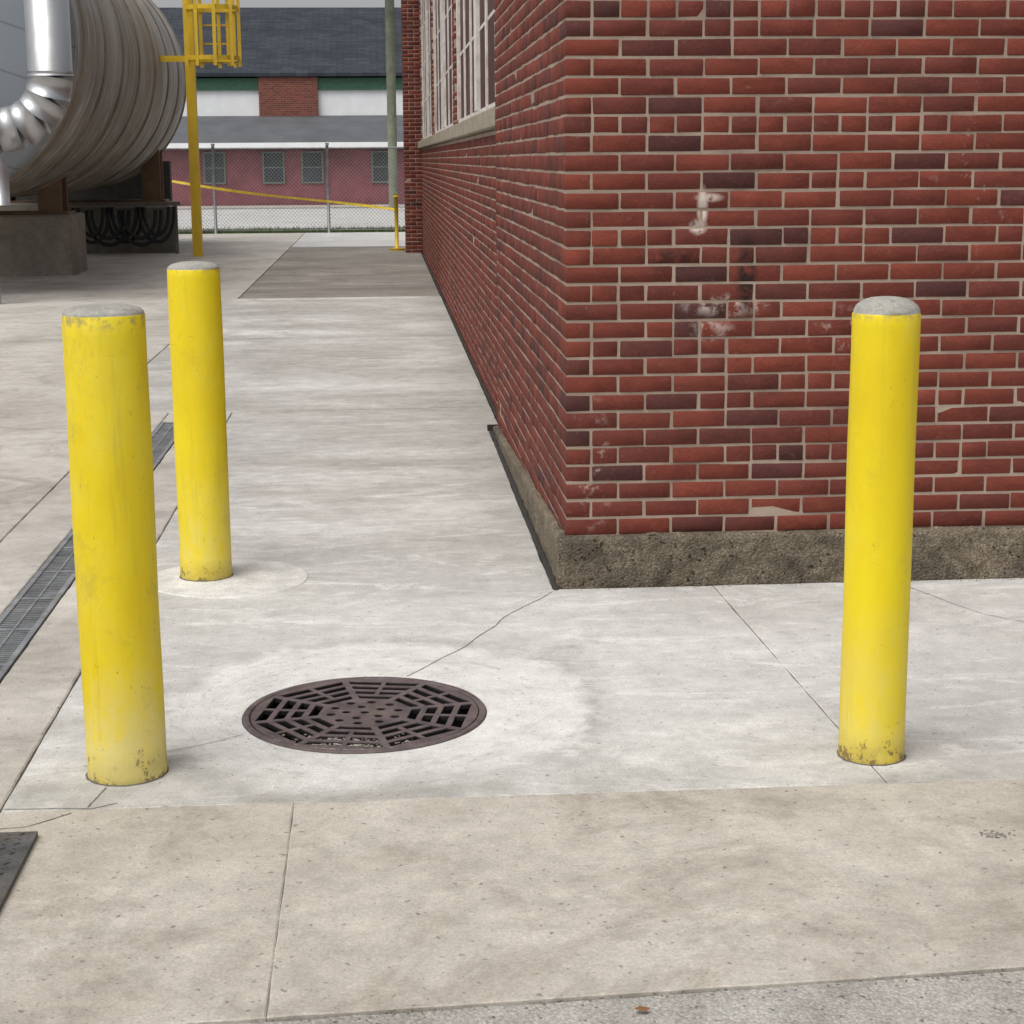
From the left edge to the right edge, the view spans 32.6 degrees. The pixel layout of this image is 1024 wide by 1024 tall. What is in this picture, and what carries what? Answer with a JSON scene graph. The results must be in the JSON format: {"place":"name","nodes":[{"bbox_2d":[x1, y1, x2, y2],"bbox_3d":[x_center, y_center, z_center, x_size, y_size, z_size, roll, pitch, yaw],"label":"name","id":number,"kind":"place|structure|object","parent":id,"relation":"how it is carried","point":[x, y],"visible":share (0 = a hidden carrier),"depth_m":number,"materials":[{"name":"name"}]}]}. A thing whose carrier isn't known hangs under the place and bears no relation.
{"place":"outdoors","nodes":[
{"label":"outdoors","id":0,"kind":"place"},
{"bbox_2d":[0,523,17,542],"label":"yard slab","id":1,"kind":"structure","parent":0,"point":[6,530],"depth_m":7.79,"materials":[{"name":"concrete"}]},
{"bbox_2d":[0,415,68,523],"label":"yard slab","id":2,"kind":"structure","parent":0,"point":[34,461],"depth_m":9.58,"materials":[{"name":"concrete"}]},
{"bbox_2d":[0,340,169,415],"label":"yard slab","id":3,"kind":"structure","parent":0,"point":[32,378],"depth_m":13.33,"materials":[{"name":"concrete"}]},
{"bbox_2d":[0,300,169,341],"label":"yard slab","id":4,"kind":"structure","parent":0,"point":[30,321],"depth_m":18.18,"materials":[{"name":"concrete"}]},
{"bbox_2d":[0,0,73,303],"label":"insulated duct","id":5,"kind":"object","parent":4,"relation":"on","point":[32,111],"visible":1,"depth_m":19.80,"materials":[{"name":"silver metal"}]},
{"bbox_2d":[152,0,400,7],"label":"sky","id":6,"kind":"structure","parent":0,"point":[159,3],"materials":[{"name":"white"}]},
{"bbox_2d":[162,148,404,205],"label":"wall","id":7,"kind":"structure","parent":0,"point":[345,171],"depth_m":61.50,"materials":[{"name":"red brick"}]},
{"bbox_2d":[170,115,403,142],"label":"lean to roof","id":8,"kind":"object","parent":7,"relation":"on","point":[280,129],"visible":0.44,"depth_m":62.49,"materials":[{"name":"grey metal"}]},
{"bbox_2d":[167,142,403,147],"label":"eaves board","id":9,"kind":"object","parent":8,"relation":"attached to","point":[296,144],"visible":0.33,"depth_m":60.72,"materials":[{"name":"white"}]},
{"bbox_2d":[258,77,318,115],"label":"brick bay","id":10,"kind":"object","parent":8,"relation":"on","point":[288,96],"visible":1,"depth_m":64.14,"materials":[{"name":"red brick"}]},
{"bbox_2d":[204,152,387,182],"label":"windows","id":11,"kind":"structure","parent":7,"relation":"attached to","point":[269,175],"depth_m":61.39,"materials":[{"name":"grey glass"}]},
{"bbox_2d":[203,151,388,183],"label":"window trim","id":12,"kind":"structure","parent":7,"relation":"attached to","point":[224,168],"depth_m":61.33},
{"bbox_2d":[172,180,398,210],"bbox_3d":[-5.924,-6.912,37.387,7.007,1.046,0.034,-2,11,-6],"label":"caution tape","id":13,"kind":"object","parent":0,"point":[288,197],"visible":0.66,"depth_m":37.56,"materials":[{"name":"yellow plastic"}]},
{"bbox_2d":[177,204,404,209],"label":"street verge pavement","id":14,"kind":"structure","parent":0,"point":[273,207],"depth_m":59.23,"materials":[{"name":"concrete"}]},
{"bbox_2d":[178,208,404,229],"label":"street","id":15,"kind":"structure","parent":0,"point":[320,217],"depth_m":49.06,"materials":[{"name":"grey asphalt"}]},
{"bbox_2d":[385,0,397,210],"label":"utility pole","id":16,"kind":"object","parent":15,"relation":"on","point":[390,72],"visible":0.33,"depth_m":55.24,"materials":[{"name":"grey wood"}]},
{"bbox_2d":[178,228,439,294],"bbox_3d":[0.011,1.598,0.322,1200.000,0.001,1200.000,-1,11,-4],"label":"ground","id":17,"kind":"structure","parent":0,"point":[341,230],"depth_m":40.76,"materials":[{"name":"grey concrete"}]},
{"bbox_2d":[0,413,167,615],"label":"yard slab","id":18,"kind":"structure","parent":17,"relation":"on","point":[33,539],"depth_m":7.58,"materials":[{"name":"concrete"}]},
{"bbox_2d":[0,422,173,683],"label":"trench drain","id":19,"kind":"object","parent":17,"relation":"on","point":[25,615],"visible":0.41,"depth_m":6.59,"materials":[{"name":"grey metal"}]},
{"bbox_2d":[0,0,185,275],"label":"storage tank","id":20,"kind":"object","parent":17,"relation":"on","point":[109,138],"visible":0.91,"depth_m":25.07,"materials":[{"name":"metal"}]},
{"bbox_2d":[0,412,231,812],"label":"yard slab","id":21,"kind":"structure","parent":17,"relation":"on","point":[42,676],"depth_m":5.54,"materials":[{"name":"concrete"}]},
{"bbox_2d":[0,270,265,301],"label":"yard slab","id":22,"kind":"structure","parent":17,"relation":"on","point":[83,286],"depth_m":22.90,"materials":[{"name":"concrete"}]},
{"bbox_2d":[0,803,293,1023],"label":"gutter apron","id":23,"kind":"object","parent":17,"relation":"on","point":[145,915],"visible":0.87,"depth_m":3.79,"materials":[{"name":"concrete"}]},
{"bbox_2d":[0,831,37,910],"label":"steel cover plate","id":24,"kind":"object","parent":23,"relation":"on","point":[15,848],"visible":1,"depth_m":4.09,"materials":[{"name":"grey metal"}]},
{"bbox_2d":[163,413,172,422],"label":"yard slab","id":25,"kind":"structure","parent":17,"relation":"on","point":[168,418],"depth_m":11.09,"materials":[{"name":"concrete"}]},
{"bbox_2d":[85,248,288,271],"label":"yard slab","id":26,"kind":"structure","parent":17,"relation":"on","point":[243,259],"depth_m":28.89,"materials":[{"name":"concrete"}]},
{"bbox_2d":[68,202,179,253],"bbox_3d":[-6.929,-5.006,30.953,2.200,0.930,1.282,-1,11,-4],"label":"hose rack","id":27,"kind":"object","parent":26,"relation":"on","point":[149,229],"visible":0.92,"depth_m":30.59,"materials":[{"name":"black rubber"}]},
{"bbox_2d":[160,0,241,256],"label":"caged ladder","id":28,"kind":"object","parent":26,"relation":"on","point":[192,56],"visible":0.97,"depth_m":29.19,"materials":[{"name":"yellow metal"}]},
{"bbox_2d":[179,233,304,248],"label":"yard slab","id":29,"kind":"structure","parent":17,"relation":"on","point":[253,241],"depth_m":35.63,"materials":[{"name":"concrete"}]},
{"bbox_2d":[162,143,404,233],"bbox_3d":[-5.701,-7.200,39.085,12.505,2.000,0.090,-1,11,-4],"label":"chain link fence","id":30,"kind":"object","parent":17,"relation":"on","point":[214,183],"visible":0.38,"depth_m":39.12,"materials":[{"name":"metal"}]},
{"bbox_2d":[178,224,404,233],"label":"grass verge","id":31,"kind":"object","parent":17,"relation":"on","point":[296,230],"depth_m":40.05,"materials":[{"name":"green plant"}]},
{"bbox_2d":[183,90,402,115],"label":"wall","id":32,"kind":"structure","parent":17,"relation":"on","point":[246,102],"depth_m":64.43,"materials":[{"name":"white paint"}]},
{"bbox_2d":[159,7,401,77],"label":"roof","id":33,"kind":"structure","parent":32,"relation":"on","point":[334,42],"depth_m":66.77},
{"bbox_2d":[196,78,402,89],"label":"green band","id":34,"kind":"object","parent":32,"relation":"attached to","point":[323,83],"visible":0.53,"depth_m":64.22,"materials":[{"name":"paint"}]},
{"bbox_2d":[8,535,1023,1020],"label":"gravel debris","id":35,"kind":"object","parent":17,"relation":"on","point":[790,951],"visible":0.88,"depth_m":3.50,"materials":[{"name":"gravel"}]},
{"bbox_2d":[493,426,564,584],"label":"plinth side","id":36,"kind":"structure","parent":17,"relation":"on","point":[547,529],"depth_m":7.68,"materials":[{"name":"concrete"}]},
{"bbox_2d":[266,779,1023,1021],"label":"gutter apron","id":37,"kind":"object","parent":17,"relation":"on","point":[412,905],"visible":0.98,"depth_m":3.88,"materials":[{"name":"concrete"}]},
{"bbox_2d":[401,0,1023,534],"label":"brickwork","id":38,"kind":"object","parent":17,"relation":"on","point":[419,206],"visible":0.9,"depth_m":6.54,"materials":[{"name":"red brick"}]},
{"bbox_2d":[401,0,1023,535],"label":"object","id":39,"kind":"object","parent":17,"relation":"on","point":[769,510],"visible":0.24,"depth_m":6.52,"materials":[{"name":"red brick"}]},
{"bbox_2d":[418,106,495,148],"bbox_3d":[-0.578,-4.326,20.255,0.585,0.118,20.552,-1,11,-4],"label":"window sill","id":40,"kind":"structure","parent":39,"relation":"attached to","point":[481,122],"depth_m":13.59,"materials":[{"name":"beige concrete"}]},
{"bbox_2d":[421,0,495,138],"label":"window frames","id":41,"kind":"structure","parent":39,"relation":"attached to","point":[476,39],"depth_m":18.91,"materials":[{"name":"white metal"}]},
{"bbox_2d":[423,0,494,135],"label":"window panes","id":42,"kind":"object","parent":41,"relation":"in","point":[491,57],"visible":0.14,"depth_m":15.14,"materials":[{"name":"grey glass"}]},
{"bbox_2d":[556,526,1023,588],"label":"plinth front","id":43,"kind":"structure","parent":17,"relation":"on","point":[668,559],"depth_m":6.68,"materials":[{"name":"concrete"}]},
{"bbox_2d":[239,270,439,298],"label":"pavement","id":44,"kind":"structure","parent":0,"point":[324,284],"depth_m":22.86,"materials":[{"name":"concrete"}]},
{"bbox_2d":[266,246,427,271],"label":"pavement","id":45,"kind":"structure","parent":0,"point":[342,258],"depth_m":28.51,"materials":[{"name":"concrete"}]},
{"bbox_2d":[389,194,404,250],"bbox_3d":[-2.066,-5.166,31.331,0.280,1.030,0.280,-1,11,-4],"label":"marker post","id":46,"kind":"object","parent":45,"relation":"on","point":[396,196],"visible":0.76,"depth_m":31.30,"materials":[{"name":"yellow metal"}]},
{"bbox_2d":[292,232,404,246],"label":"pavement","id":47,"kind":"structure","parent":0,"point":[346,239],"depth_m":35.83,"materials":[{"name":"grey concrete"}]},
{"bbox_2d":[1,296,885,812],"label":"pavement","id":48,"kind":"structure","parent":0,"point":[607,690],"depth_m":6.08,"materials":[{"name":"concrete"}]},
{"bbox_2d":[61,303,166,784],"bbox_3d":[-1.031,0.084,4.557,0.211,1.247,0.211,-1,11,-4],"label":"bollard","id":49,"kind":"object","parent":48,"relation":"on","point":[110,445],"visible":1,"depth_m":4.47,"materials":[{"name":"metal"}]},
{"bbox_2d":[157,559,308,598],"bbox_3d":[-1.110,0.258,6.844,0.630,0.005,0.640,-1,11,-4],"label":"concrete patch","id":50,"kind":"object","parent":48,"relation":"on","point":[249,578],"visible":0.73,"depth_m":6.77,"materials":[{"name":"grey concrete"}]},
{"bbox_2d":[167,261,231,580],"bbox_3d":[-1.204,-0.348,6.759,0.202,1.227,0.202,-1,11,-4],"label":"bollard","id":51,"kind":"object","parent":50,"relation":"on","point":[198,378],"visible":1,"depth_m":6.68,"materials":[{"name":"metal"}]},
{"bbox_2d":[242,677,486,753],"bbox_3d":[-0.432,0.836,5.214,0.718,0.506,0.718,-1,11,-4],"label":"storm drain grate","id":52,"kind":"object","parent":48,"relation":"in","point":[361,715],"visible":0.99,"depth_m":5.15,"materials":[{"name":"metal"}]},
{"bbox_2d":[422,253,497,430],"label":"wall base","id":53,"kind":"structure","parent":48,"relation":"on","point":[490,426],"depth_m":13.88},
{"bbox_2d":[85,573,905,785],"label":"bollard bases","id":54,"kind":"object","parent":48,"relation":"on","point":[87,778],"visible":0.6,"depth_m":4.69,"materials":[{"name":"grey concrete"}]},
{"bbox_2d":[1,335,1023,828],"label":"pavement crack","id":55,"kind":"object","parent":48,"relation":"on","point":[427,665],"visible":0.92,"depth_m":5.70,"materials":[{"name":"grey concrete"}]},
{"bbox_2d":[489,430,557,589],"bbox_3d":[0.018,-0.091,8.601,0.026,0.038,4.050,-1,11,-4],"label":"expansion strip","id":56,"kind":"object","parent":48,"relation":"on","point":[546,566],"visible":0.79,"depth_m":7.92,"materials":[{"name":"black rubber"}]},
{"bbox_2d":[266,587,884,1021],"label":"joint dirt","id":57,"kind":"structure","parent":0,"point":[292,813],"depth_m":4.29,"materials":[{"name":"grey soil"}]},
{"bbox_2d":[235,971,1023,1023],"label":"road","id":58,"kind":"structure","parent":0,"point":[991,998],"depth_m":3.37,"materials":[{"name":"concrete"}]},
{"bbox_2d":[635,1006,649,1011],"bbox_3d":[0.249,0.950,3.353,0.034,0.004,0.015,0,11,4],"label":"fallen leaf","id":59,"kind":"object","parent":58,"relation":"on","point":[642,1008],"visible":1,"depth_m":3.35,"materials":[{"name":"brown plant"}]},
{"bbox_2d":[714,578,1023,782],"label":"pavement","id":60,"kind":"structure","parent":0,"point":[964,718],"depth_m":5.66,"materials":[{"name":"concrete"}]},
{"bbox_2d":[838,296,920,764],"bbox_3d":[0.975,0.052,4.657,0.178,1.244,0.178,-1,11,-4],"label":"bollard","id":61,"kind":"object","parent":60,"relation":"on","point":[883,388],"visible":1,"depth_m":4.59,"materials":[{"name":"metal"}]}
]}

